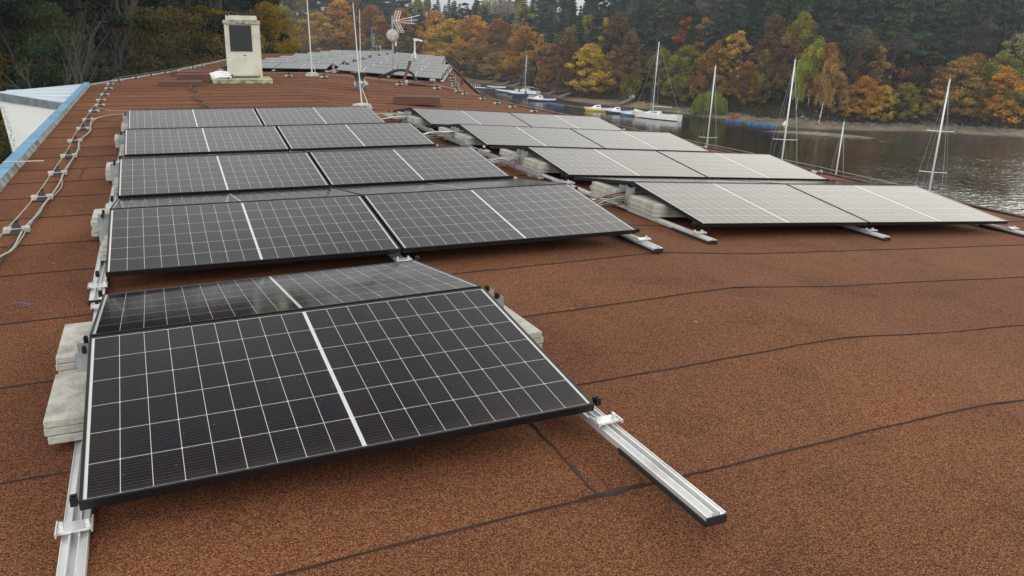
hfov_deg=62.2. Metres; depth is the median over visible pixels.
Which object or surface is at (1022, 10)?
pine tree
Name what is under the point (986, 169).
water
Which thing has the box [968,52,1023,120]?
oak tree
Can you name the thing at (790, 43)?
oak tree
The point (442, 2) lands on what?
sky
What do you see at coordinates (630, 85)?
bush
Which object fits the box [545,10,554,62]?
spruce tree
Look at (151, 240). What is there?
solar panel
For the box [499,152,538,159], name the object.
concrete paver
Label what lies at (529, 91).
sailboat
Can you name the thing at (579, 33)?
spruce tree
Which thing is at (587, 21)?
oak tree
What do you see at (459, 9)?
spruce tree
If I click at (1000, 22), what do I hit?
pine tree
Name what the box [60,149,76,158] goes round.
conductor holder
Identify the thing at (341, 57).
solar panel
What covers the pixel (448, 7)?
spruce tree
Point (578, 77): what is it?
oak tree
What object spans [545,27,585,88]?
oak tree
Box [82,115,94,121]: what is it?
conductor holder
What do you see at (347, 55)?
solar panel
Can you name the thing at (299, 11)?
oak tree
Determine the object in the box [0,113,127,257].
roof cable
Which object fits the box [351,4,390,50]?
oak tree
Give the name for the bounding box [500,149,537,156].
concrete paver
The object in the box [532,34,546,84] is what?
broadleaf tree
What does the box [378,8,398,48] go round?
pine tree
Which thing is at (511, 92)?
motorboat
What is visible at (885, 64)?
broadleaf tree
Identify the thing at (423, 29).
pine tree
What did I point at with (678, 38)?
broadleaf tree
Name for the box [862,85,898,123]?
oak tree
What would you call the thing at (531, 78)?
spruce tree
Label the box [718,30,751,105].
broadleaf tree
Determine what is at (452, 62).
broadleaf tree
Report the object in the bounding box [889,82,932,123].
oak tree
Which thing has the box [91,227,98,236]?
concrete paver
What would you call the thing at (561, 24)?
spruce tree
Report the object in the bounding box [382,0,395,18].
pine tree
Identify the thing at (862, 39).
bare tree
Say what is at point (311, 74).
lightning rod
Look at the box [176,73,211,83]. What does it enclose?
pipe box
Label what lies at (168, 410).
solar panel
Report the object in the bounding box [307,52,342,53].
solar panel
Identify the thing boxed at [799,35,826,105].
birch tree
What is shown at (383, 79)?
conductor wire
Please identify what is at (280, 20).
pine tree
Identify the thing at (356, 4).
oak tree
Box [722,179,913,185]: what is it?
solar panel
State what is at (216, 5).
pine tree
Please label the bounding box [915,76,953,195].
sailboat
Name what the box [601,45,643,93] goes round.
oak tree
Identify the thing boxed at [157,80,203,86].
roof curb
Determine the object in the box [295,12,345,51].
oak tree
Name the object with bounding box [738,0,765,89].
spruce tree
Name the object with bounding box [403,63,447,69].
solar panel
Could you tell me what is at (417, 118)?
concrete paver
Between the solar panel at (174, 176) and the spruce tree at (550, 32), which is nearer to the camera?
the solar panel at (174, 176)
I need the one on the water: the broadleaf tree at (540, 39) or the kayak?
the kayak
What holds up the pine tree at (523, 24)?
on the terrain
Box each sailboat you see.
[515,56,540,94]
[632,43,682,120]
[698,65,716,147]
[770,58,797,164]
[829,119,844,173]
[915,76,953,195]
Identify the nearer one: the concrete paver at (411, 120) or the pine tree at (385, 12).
the concrete paver at (411, 120)
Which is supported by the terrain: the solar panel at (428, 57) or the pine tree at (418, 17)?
the pine tree at (418, 17)
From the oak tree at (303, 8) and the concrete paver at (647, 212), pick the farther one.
the oak tree at (303, 8)
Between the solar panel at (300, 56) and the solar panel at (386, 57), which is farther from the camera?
the solar panel at (386, 57)
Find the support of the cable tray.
on the building
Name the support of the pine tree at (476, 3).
on the terrain
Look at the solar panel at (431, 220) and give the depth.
6.16 m
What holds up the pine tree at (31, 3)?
on the terrain
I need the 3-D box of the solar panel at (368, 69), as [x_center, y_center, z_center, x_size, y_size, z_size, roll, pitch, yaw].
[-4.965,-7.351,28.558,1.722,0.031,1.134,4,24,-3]
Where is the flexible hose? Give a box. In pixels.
[378,69,416,80]
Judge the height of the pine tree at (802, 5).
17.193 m
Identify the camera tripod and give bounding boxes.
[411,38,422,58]
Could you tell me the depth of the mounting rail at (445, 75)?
31.48 m
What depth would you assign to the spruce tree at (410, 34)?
254.42 m
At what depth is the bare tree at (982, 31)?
147.32 m
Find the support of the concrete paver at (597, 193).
on the mounting rail at (694, 234)
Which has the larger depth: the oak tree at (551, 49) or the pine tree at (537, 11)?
the pine tree at (537, 11)
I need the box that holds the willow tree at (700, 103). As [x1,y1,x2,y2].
[691,91,727,113]
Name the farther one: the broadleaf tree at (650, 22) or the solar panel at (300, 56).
the broadleaf tree at (650, 22)
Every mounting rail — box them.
[54,290,102,575]
[87,112,127,305]
[255,111,411,261]
[325,58,364,72]
[384,109,717,243]
[413,125,662,252]
[415,256,726,526]
[441,65,451,82]
[708,178,890,240]
[775,156,1023,236]
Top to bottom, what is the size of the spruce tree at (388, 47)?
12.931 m
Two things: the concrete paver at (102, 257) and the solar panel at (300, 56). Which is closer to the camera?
the concrete paver at (102, 257)
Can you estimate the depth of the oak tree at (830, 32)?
146.96 m
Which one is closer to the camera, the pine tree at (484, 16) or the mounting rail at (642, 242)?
the mounting rail at (642, 242)
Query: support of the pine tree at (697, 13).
on the terrain
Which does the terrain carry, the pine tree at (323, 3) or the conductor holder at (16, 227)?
the pine tree at (323, 3)
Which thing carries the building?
on the terrain
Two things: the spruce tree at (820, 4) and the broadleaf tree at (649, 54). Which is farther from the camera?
the broadleaf tree at (649, 54)
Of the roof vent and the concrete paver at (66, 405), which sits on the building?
the roof vent
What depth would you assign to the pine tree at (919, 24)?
140.93 m
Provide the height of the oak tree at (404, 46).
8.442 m
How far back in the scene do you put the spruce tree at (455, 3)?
275.56 m
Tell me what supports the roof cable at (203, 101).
on the building
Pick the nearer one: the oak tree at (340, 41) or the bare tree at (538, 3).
the oak tree at (340, 41)
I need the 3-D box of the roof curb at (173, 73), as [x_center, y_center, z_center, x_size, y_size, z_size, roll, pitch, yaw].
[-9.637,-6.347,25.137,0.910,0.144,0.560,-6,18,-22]
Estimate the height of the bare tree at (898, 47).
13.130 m
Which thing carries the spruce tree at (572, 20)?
on the terrain
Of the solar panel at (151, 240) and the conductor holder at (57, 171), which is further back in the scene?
the conductor holder at (57, 171)
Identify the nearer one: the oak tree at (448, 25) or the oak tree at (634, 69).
the oak tree at (634, 69)
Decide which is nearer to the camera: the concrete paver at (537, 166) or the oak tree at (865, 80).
the concrete paver at (537, 166)
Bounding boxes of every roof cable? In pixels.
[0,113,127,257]
[0,115,112,261]
[4,114,126,255]
[189,84,210,108]
[380,82,453,89]
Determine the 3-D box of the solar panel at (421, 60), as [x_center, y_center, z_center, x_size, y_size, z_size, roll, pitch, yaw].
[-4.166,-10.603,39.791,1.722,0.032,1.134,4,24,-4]
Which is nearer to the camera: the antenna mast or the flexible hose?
the flexible hose
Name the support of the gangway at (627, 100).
on the terrain
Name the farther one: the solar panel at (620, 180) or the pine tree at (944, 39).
the pine tree at (944, 39)
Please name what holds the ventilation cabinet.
on the building
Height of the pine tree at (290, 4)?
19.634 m
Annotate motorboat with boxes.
[487,85,506,88]
[497,89,519,92]
[507,91,526,94]
[527,95,556,101]
[584,105,614,111]
[605,107,633,113]
[620,109,645,115]
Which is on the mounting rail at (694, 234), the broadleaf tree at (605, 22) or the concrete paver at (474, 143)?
the concrete paver at (474, 143)
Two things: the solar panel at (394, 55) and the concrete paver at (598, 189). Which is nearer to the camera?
the concrete paver at (598, 189)
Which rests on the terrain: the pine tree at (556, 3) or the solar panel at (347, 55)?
the pine tree at (556, 3)
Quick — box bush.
[619,73,642,100]
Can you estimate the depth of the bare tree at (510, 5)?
233.31 m
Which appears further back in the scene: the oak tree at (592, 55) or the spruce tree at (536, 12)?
the spruce tree at (536, 12)
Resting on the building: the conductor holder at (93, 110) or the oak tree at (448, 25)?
the conductor holder at (93, 110)
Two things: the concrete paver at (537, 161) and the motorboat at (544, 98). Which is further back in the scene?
the motorboat at (544, 98)
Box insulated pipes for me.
[208,70,232,81]
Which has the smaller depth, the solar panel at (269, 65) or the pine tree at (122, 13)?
the solar panel at (269, 65)
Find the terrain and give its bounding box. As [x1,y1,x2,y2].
[0,0,1023,571]
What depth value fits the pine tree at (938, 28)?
144.29 m
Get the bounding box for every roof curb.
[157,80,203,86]
[170,71,201,76]
[393,95,441,104]
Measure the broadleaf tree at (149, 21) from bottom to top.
9.870 m
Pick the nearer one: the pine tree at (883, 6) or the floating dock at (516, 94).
the pine tree at (883, 6)
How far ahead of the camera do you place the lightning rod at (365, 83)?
23.79 m
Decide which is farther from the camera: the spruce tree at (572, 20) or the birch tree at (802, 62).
the spruce tree at (572, 20)
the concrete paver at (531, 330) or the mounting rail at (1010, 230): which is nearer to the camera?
the concrete paver at (531, 330)
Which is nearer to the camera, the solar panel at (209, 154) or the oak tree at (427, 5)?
the solar panel at (209, 154)
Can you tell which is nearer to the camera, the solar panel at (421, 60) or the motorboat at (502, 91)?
the solar panel at (421, 60)
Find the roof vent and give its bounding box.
[350,72,367,89]
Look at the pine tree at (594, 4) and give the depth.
209.13 m
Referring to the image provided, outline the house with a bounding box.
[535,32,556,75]
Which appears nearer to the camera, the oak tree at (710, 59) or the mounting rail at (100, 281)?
the mounting rail at (100, 281)
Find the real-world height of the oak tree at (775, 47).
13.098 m
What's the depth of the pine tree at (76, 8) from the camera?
44.22 m
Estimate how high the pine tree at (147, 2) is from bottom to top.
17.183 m
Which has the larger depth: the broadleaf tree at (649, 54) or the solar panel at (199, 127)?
the broadleaf tree at (649, 54)
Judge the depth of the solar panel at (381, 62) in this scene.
33.36 m
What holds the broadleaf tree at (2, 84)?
on the terrain
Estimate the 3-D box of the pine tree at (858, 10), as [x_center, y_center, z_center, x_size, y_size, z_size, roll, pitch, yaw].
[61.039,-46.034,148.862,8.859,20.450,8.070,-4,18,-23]
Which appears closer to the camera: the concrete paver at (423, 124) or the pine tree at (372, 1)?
the concrete paver at (423, 124)
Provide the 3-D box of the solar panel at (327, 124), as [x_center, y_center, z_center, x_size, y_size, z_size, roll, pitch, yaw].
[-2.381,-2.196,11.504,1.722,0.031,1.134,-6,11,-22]
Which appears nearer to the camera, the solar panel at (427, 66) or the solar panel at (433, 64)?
the solar panel at (427, 66)
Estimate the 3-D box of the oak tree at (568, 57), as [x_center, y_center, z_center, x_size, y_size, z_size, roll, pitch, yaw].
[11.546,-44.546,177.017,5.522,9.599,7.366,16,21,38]
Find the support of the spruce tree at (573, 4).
on the terrain
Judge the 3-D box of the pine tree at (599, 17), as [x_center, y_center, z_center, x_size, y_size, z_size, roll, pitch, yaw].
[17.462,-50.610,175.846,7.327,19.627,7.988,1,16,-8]
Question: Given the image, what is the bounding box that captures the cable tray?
[399,118,543,178]
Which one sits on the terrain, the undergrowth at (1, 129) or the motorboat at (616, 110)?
the undergrowth at (1, 129)
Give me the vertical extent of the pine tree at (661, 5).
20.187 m
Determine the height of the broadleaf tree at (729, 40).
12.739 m
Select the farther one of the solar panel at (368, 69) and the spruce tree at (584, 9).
the spruce tree at (584, 9)
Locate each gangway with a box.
[558,88,573,96]
[619,93,635,103]
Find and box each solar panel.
[78,287,593,510]
[89,260,481,336]
[105,195,400,276]
[110,188,358,208]
[118,152,328,198]
[119,151,300,158]
[124,126,288,156]
[128,108,262,128]
[153,126,245,128]
[222,62,280,68]
[255,106,385,125]
[262,60,296,62]
[264,57,309,59]
[274,62,331,69]
[275,122,408,127]
[277,123,434,150]
[280,56,321,57]
[292,53,332,55]
[294,60,343,66]
[301,146,463,153]
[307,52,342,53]
[309,58,353,62]
[309,146,509,187]
[320,51,352,52]
[321,56,362,59]
[331,50,361,51]
[331,54,369,57]
[334,178,566,197]
[336,64,391,74]
[343,53,378,54]
[349,61,397,68]
[353,52,386,53]
[359,59,403,65]
[362,51,394,52]
[363,184,636,252]
[366,57,408,62]
[369,55,404,59]
[373,53,407,57]
[389,53,410,55]
[390,69,442,79]
[393,108,492,111]
[397,66,444,73]
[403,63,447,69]
[405,58,441,63]
[408,56,442,61]
[411,55,443,59]
[411,61,449,66]
[411,108,530,126]
[417,54,444,58]
[434,124,551,127]
[459,124,603,148]
[490,146,653,150]
[509,112,622,129]
[527,147,706,178]
[570,128,709,151]
[574,177,782,183]
[633,182,868,226]
[654,150,755,153]
[657,151,827,180]
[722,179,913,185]
[787,184,1007,224]
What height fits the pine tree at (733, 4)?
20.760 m
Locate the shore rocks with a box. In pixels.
[643,97,1010,131]
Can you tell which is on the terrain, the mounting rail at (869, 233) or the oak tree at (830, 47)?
the oak tree at (830, 47)
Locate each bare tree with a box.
[0,0,149,88]
[53,0,200,81]
[484,0,508,49]
[492,0,521,64]
[530,0,552,31]
[545,4,579,28]
[626,6,649,26]
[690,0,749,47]
[822,28,884,105]
[855,30,918,100]
[961,13,1004,53]
[1003,32,1023,105]
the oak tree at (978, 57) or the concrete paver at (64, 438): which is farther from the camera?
the oak tree at (978, 57)
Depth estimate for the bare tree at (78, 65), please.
29.91 m
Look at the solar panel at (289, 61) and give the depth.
31.39 m
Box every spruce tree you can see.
[315,3,326,46]
[357,0,366,33]
[384,15,391,49]
[400,5,412,51]
[409,2,417,27]
[435,0,440,10]
[442,5,446,38]
[443,0,451,21]
[450,0,456,16]
[457,3,461,19]
[458,14,470,59]
[498,14,509,47]
[504,13,513,63]
[519,10,533,67]
[521,55,542,87]
[528,0,537,49]
[529,14,547,75]
[531,0,539,30]
[545,3,568,85]
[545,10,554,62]
[558,0,577,26]
[565,0,577,29]
[567,6,576,32]
[571,6,587,80]
[578,0,588,44]
[583,0,599,43]
[619,0,651,81]
[620,0,627,27]
[678,12,698,95]
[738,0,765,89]
[741,0,761,62]
[811,0,828,43]
[872,1,909,77]
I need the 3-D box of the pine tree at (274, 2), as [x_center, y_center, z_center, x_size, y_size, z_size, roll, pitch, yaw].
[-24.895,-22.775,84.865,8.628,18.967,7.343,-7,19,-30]
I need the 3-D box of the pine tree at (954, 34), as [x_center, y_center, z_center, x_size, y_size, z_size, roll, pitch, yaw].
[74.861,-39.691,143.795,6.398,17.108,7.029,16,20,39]
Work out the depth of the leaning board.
25.85 m
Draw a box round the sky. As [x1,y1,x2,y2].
[199,0,609,21]
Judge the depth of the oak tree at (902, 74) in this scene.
142.77 m
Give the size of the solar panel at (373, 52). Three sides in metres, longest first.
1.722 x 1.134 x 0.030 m
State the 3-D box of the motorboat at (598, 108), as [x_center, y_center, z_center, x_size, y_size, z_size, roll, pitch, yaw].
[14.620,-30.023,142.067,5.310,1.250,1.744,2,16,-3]
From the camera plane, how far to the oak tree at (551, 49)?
180.40 m
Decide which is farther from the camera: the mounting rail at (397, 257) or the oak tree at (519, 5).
the oak tree at (519, 5)
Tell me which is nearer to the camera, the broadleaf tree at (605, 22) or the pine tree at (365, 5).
the broadleaf tree at (605, 22)
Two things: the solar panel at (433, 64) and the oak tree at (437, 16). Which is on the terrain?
the oak tree at (437, 16)
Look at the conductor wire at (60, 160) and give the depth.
8.10 m
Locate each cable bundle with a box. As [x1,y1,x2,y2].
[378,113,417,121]
[423,130,465,138]
[488,154,534,165]
[590,190,641,204]
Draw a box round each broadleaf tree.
[0,1,98,164]
[0,41,42,162]
[0,56,52,128]
[89,6,197,82]
[119,5,225,76]
[186,5,213,53]
[206,9,263,45]
[246,1,303,53]
[435,53,459,67]
[463,47,489,77]
[506,5,535,75]
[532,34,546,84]
[597,17,609,84]
[602,50,616,93]
[640,51,657,89]
[643,10,658,64]
[667,54,683,101]
[668,16,698,76]
[695,17,714,70]
[716,34,743,100]
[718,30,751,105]
[797,46,814,99]
[868,46,891,106]
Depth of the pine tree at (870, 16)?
140.57 m
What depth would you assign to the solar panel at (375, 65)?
31.06 m
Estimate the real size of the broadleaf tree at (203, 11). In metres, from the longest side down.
10.100 x 5.929 x 5.860 m
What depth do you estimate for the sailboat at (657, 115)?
131.15 m
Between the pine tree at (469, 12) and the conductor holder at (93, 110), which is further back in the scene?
the pine tree at (469, 12)
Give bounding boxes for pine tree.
[0,0,68,131]
[0,0,133,90]
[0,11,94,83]
[19,0,124,49]
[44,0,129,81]
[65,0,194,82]
[88,0,187,48]
[93,8,192,51]
[95,0,225,74]
[158,0,241,42]
[195,0,248,45]
[226,0,288,52]
[234,0,301,53]
[259,1,285,41]
[261,0,283,53]
[282,0,301,22]
[301,0,325,34]
[314,0,326,9]
[322,0,340,28]
[342,0,359,30]
[357,0,370,34]
[357,0,380,24]
[363,17,380,47]
[374,0,389,38]
[378,3,389,46]
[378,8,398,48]
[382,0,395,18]
[385,9,400,48]
[395,0,403,8]
[398,0,414,33]
[404,15,420,44]
[412,9,424,52]
[416,17,426,49]
[448,14,465,60]
[460,2,470,18]
[465,0,481,19]
[465,9,477,39]
[467,7,479,42]
[477,6,491,60]
[488,11,501,48]
[488,16,494,49]
[516,11,527,61]
[533,1,555,32]
[535,0,540,19]
[548,15,569,54]
[554,0,563,12]
[580,0,614,86]
[584,0,598,15]
[593,0,625,57]
[602,0,616,21]
[616,0,637,11]
[630,0,660,74]
[649,0,686,80]
[652,0,674,46]
[670,0,704,43]
[671,0,692,61]
[681,0,717,48]
[697,0,717,55]
[700,0,733,45]
[708,0,753,70]
[723,4,750,87]
[750,0,789,41]
[761,3,788,31]
[762,3,783,67]
[777,0,816,64]
[811,11,830,101]
[824,0,859,81]
[839,0,881,75]
[839,0,890,95]
[868,0,887,74]
[874,0,926,102]
[881,0,910,16]
[884,0,946,101]
[893,19,932,101]
[920,0,954,88]
[922,0,959,72]
[922,36,952,99]
[940,1,969,67]
[983,0,1023,57]
[984,0,1023,56]
[992,3,1023,65]
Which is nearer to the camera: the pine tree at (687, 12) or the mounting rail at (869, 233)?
the mounting rail at (869, 233)
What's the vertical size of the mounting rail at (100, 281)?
0.246 m
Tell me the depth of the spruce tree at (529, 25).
215.02 m
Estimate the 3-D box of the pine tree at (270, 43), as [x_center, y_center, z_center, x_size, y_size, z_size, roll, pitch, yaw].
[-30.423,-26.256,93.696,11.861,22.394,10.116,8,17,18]
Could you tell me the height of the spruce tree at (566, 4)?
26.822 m
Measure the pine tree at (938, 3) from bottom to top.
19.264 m
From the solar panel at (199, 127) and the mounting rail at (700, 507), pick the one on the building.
the mounting rail at (700, 507)
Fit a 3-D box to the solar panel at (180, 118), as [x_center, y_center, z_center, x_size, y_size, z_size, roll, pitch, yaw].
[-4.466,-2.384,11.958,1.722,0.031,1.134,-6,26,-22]
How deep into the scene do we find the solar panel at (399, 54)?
44.55 m
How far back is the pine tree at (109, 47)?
53.63 m
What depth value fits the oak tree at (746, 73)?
141.87 m
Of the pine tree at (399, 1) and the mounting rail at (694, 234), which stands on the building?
the mounting rail at (694, 234)
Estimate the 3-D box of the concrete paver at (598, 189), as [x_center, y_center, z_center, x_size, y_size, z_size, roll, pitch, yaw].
[1.030,-0.925,8.111,0.400,0.034,0.470,-2,17,-23]
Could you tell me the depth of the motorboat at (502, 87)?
192.79 m
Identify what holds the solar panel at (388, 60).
attached to the rail
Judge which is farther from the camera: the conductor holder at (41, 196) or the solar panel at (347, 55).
the solar panel at (347, 55)
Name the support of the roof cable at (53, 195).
on the building
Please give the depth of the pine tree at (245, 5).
70.32 m
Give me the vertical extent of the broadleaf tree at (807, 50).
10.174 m
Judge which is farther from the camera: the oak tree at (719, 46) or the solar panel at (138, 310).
the oak tree at (719, 46)
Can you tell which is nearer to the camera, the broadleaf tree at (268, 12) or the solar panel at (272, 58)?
the solar panel at (272, 58)
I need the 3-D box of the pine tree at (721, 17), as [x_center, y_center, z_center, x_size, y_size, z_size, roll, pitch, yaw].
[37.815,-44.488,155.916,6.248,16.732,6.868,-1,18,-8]
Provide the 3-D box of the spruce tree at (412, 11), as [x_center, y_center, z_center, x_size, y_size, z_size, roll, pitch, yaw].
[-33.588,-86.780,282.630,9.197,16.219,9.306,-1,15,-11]
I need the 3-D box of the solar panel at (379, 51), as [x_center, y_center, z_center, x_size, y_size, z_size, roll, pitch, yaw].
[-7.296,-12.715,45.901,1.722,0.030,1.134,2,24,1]
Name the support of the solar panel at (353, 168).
attached to the mounting rail at (397, 257)
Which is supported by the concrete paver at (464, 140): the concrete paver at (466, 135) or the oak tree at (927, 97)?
the concrete paver at (466, 135)
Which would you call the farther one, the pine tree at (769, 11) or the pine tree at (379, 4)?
the pine tree at (379, 4)
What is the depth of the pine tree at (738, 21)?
149.93 m
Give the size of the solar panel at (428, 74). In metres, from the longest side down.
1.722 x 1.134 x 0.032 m
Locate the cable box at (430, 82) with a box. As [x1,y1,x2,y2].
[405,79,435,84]
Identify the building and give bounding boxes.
[0,53,1023,575]
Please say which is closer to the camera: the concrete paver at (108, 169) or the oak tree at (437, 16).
the concrete paver at (108, 169)
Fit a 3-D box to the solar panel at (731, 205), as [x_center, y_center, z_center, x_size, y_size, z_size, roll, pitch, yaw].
[2.093,-0.751,7.517,1.722,0.032,1.134,-2,24,-23]
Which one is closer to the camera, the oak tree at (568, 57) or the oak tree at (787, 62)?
the oak tree at (787, 62)
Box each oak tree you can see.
[270,5,305,52]
[280,0,303,19]
[294,0,311,27]
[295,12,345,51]
[308,8,318,36]
[311,0,366,49]
[311,34,361,51]
[340,0,360,33]
[342,18,357,44]
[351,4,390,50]
[361,36,383,50]
[382,7,421,52]
[394,41,421,53]
[411,0,425,22]
[412,10,452,53]
[419,18,480,64]
[420,0,431,24]
[445,15,498,70]
[465,18,522,76]
[477,0,492,15]
[479,51,519,81]
[498,25,545,81]
[514,0,524,20]
[530,43,564,90]
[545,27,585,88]
[547,30,587,92]
[550,52,577,90]
[565,43,616,95]
[566,46,598,90]
[570,14,606,71]
[598,11,632,73]
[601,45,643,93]
[612,29,657,84]
[641,48,677,96]
[658,45,710,103]
[688,48,725,98]
[700,40,728,95]
[721,60,767,107]
[737,32,793,105]
[747,48,776,106]
[750,13,790,80]
[763,28,809,95]
[767,11,820,99]
[772,29,805,102]
[803,42,850,110]
[810,12,850,70]
[810,71,856,118]
[841,28,883,101]
[841,75,884,122]
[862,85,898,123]
[874,31,922,93]
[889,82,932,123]
[909,48,946,95]
[915,89,947,121]
[921,65,961,115]
[927,56,989,119]
[940,61,1020,120]
[955,52,996,100]
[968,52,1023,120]
[972,66,1023,126]
[989,32,1023,109]
[1006,55,1023,115]
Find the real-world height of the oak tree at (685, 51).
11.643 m
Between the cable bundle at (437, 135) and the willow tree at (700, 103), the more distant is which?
the willow tree at (700, 103)
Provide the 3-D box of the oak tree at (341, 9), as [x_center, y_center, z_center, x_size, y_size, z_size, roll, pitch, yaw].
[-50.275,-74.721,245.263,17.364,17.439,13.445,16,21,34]
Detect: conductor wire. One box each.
[0,62,205,235]
[315,73,460,90]
[465,91,1022,211]
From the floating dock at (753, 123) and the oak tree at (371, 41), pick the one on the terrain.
the oak tree at (371, 41)
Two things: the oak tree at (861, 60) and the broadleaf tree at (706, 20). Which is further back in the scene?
the broadleaf tree at (706, 20)
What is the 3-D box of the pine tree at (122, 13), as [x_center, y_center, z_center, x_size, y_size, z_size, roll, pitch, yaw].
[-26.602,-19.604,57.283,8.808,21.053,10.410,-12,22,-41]
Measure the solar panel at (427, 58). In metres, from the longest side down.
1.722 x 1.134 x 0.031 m
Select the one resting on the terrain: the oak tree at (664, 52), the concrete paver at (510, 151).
the oak tree at (664, 52)
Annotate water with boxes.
[470,82,1023,214]
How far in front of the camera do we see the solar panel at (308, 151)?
9.32 m
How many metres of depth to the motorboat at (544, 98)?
159.01 m
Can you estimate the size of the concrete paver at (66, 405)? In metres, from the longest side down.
0.470 x 0.400 x 0.030 m
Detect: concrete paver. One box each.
[43,372,86,428]
[44,423,83,436]
[48,431,82,444]
[55,321,93,363]
[56,362,76,370]
[59,369,77,373]
[91,208,109,226]
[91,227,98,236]
[99,239,106,260]
[102,234,107,254]
[105,162,118,172]
[114,177,117,188]
[121,123,127,128]
[407,116,424,120]
[407,118,426,122]
[407,120,430,125]
[439,127,467,132]
[454,135,479,141]
[455,133,476,139]
[455,138,483,144]
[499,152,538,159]
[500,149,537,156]
[504,305,541,338]
[521,163,560,172]
[522,160,556,169]
[523,157,551,166]
[533,337,542,343]
[590,185,647,196]
[591,189,616,200]
[592,181,646,193]
[627,199,677,212]
[627,203,684,216]
[628,195,671,208]
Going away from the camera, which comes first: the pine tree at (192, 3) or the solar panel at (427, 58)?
the solar panel at (427, 58)
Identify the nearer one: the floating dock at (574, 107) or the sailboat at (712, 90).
the sailboat at (712, 90)
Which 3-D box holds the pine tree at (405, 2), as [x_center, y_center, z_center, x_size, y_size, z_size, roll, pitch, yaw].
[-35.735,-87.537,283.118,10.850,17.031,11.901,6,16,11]
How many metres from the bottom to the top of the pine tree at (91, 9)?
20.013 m
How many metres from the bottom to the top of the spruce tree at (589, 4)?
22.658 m
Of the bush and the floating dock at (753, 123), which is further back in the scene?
the bush
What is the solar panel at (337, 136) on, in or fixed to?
attached to the mounting rail at (397, 257)
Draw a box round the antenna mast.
[371,11,419,76]
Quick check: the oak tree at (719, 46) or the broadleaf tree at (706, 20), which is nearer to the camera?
the oak tree at (719, 46)
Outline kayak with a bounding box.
[727,113,739,118]
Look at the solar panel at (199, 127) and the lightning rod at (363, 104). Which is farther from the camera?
the lightning rod at (363, 104)
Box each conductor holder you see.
[3,219,29,234]
[31,188,53,200]
[48,166,66,176]
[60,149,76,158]
[67,135,82,142]
[76,123,89,130]
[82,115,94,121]
[89,107,99,112]
[95,101,104,106]
[811,166,822,173]
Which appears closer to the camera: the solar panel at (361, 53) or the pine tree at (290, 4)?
the solar panel at (361, 53)
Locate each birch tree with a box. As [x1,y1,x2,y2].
[791,51,808,113]
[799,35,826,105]
[813,51,839,121]
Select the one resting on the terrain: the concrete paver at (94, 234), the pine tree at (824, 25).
the pine tree at (824, 25)
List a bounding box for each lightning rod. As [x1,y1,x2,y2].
[305,0,318,76]
[352,5,372,109]
[353,9,367,85]
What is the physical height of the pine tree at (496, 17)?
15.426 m
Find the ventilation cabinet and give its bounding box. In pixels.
[212,11,272,83]
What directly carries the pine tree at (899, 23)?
on the terrain
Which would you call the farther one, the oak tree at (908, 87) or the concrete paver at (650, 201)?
the oak tree at (908, 87)
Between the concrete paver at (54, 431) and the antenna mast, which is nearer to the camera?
the concrete paver at (54, 431)
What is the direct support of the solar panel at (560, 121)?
attached to the mounting rail at (869, 233)
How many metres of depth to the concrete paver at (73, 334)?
3.78 m
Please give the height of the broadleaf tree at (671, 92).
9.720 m
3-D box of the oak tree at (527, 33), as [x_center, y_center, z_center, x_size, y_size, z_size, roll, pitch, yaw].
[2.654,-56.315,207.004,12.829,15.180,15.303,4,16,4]
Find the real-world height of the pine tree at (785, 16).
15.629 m
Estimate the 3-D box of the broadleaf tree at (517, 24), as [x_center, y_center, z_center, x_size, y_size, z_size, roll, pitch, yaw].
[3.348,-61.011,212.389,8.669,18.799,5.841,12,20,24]
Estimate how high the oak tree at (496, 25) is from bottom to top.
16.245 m
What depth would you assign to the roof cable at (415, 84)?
25.38 m
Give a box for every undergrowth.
[0,125,9,163]
[455,65,1023,129]
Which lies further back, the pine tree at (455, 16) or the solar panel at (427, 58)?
the pine tree at (455, 16)
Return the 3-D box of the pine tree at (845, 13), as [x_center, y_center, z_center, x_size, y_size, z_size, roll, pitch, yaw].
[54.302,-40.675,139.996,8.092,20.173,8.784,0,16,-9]
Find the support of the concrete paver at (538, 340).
on the concrete paver
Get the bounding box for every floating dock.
[512,93,528,96]
[546,102,564,105]
[565,105,584,108]
[724,119,777,126]
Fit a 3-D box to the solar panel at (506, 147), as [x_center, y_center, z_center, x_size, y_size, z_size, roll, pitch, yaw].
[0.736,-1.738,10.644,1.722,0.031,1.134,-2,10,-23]
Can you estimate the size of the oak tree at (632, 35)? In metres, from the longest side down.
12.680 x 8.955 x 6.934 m
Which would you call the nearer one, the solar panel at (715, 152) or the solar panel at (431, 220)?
the solar panel at (431, 220)
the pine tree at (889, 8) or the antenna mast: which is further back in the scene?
the pine tree at (889, 8)
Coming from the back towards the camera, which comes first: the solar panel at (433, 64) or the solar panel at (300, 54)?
the solar panel at (300, 54)
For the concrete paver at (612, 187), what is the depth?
8.03 m
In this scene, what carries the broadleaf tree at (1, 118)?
on the terrain
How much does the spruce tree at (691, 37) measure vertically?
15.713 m
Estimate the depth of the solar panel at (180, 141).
9.76 m
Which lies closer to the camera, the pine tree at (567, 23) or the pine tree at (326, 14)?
the pine tree at (567, 23)
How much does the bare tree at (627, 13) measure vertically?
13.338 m
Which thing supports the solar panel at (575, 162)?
attached to the mounting rail at (869, 233)
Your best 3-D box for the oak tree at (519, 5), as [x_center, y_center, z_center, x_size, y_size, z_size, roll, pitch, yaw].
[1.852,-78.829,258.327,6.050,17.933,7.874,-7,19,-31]
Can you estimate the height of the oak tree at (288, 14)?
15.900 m
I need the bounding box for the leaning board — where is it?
[402,61,411,82]

